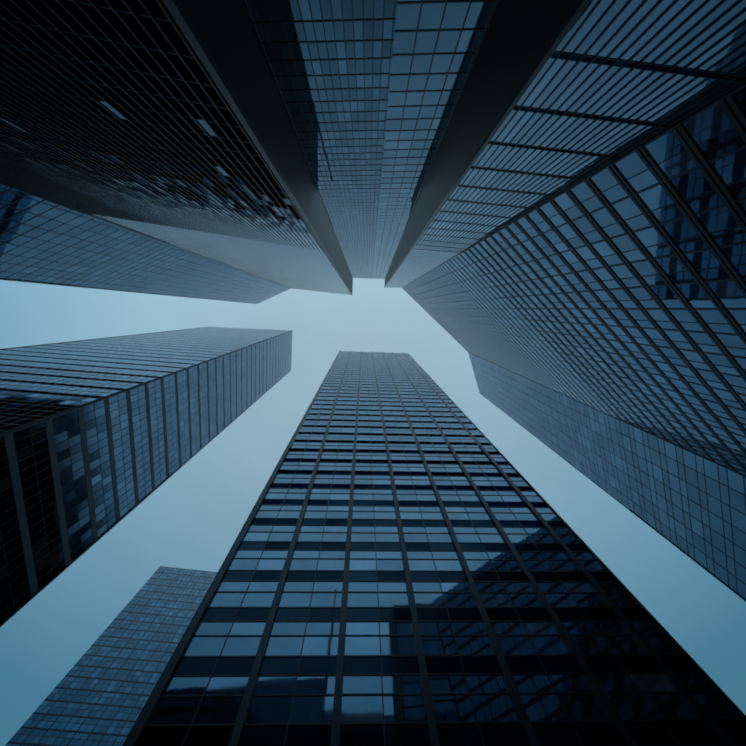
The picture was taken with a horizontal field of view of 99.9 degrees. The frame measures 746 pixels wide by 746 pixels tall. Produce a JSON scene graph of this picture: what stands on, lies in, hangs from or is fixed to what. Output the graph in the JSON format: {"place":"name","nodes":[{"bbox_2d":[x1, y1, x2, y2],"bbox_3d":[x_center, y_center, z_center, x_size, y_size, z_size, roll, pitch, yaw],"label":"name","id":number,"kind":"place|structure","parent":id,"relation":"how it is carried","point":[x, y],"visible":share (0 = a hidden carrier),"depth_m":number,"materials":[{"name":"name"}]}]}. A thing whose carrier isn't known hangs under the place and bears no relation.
{"place":"outdoors","nodes":[
{"label":"outdoors","id":0,"kind":"place"},
{"bbox_2d":[5,660,133,745],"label":"tower","id":1,"kind":"structure","parent":0,"point":[40,730],"depth_m":96.79,"materials":[{"name":"blue glass"}]},
{"bbox_2d":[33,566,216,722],"bbox_3d":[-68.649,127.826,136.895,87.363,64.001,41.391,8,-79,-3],"label":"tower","id":2,"kind":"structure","parent":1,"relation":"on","point":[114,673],"depth_m":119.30,"materials":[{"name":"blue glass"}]},
{"bbox_2d":[0,278,745,745],"label":"sky","id":3,"kind":"structure","parent":0,"point":[193,520],"materials":[{"name":"blue"}]},
{"label":"ground","id":4,"kind":"structure","parent":0,"visible":0},
{"bbox_2d":[0,362,173,626],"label":"tower","id":5,"kind":"structure","parent":4,"relation":"on","point":[86,459],"depth_m":41.51,"materials":[{"name":"blue glass"}]},
{"bbox_2d":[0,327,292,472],"bbox_3d":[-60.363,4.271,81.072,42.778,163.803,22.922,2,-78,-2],"label":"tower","id":6,"kind":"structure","parent":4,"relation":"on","point":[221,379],"depth_m":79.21,"materials":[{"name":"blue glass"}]},
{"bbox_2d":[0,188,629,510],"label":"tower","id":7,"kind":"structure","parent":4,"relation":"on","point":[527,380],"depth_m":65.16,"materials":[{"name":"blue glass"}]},
{"bbox_2d":[0,0,745,601],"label":"tower","id":8,"kind":"structure","parent":4,"relation":"on","point":[572,172],"depth_m":19.60,"materials":[{"name":"clear glass"}]},
{"bbox_2d":[289,351,493,445],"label":"tower","id":9,"kind":"structure","parent":4,"relation":"on","point":[378,398],"depth_m":84.42,"materials":[{"name":"blue glass"}]},
{"bbox_2d":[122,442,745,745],"bbox_3d":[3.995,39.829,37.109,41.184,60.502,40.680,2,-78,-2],"label":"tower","id":10,"kind":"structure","parent":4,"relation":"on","point":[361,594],"depth_m":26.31,"materials":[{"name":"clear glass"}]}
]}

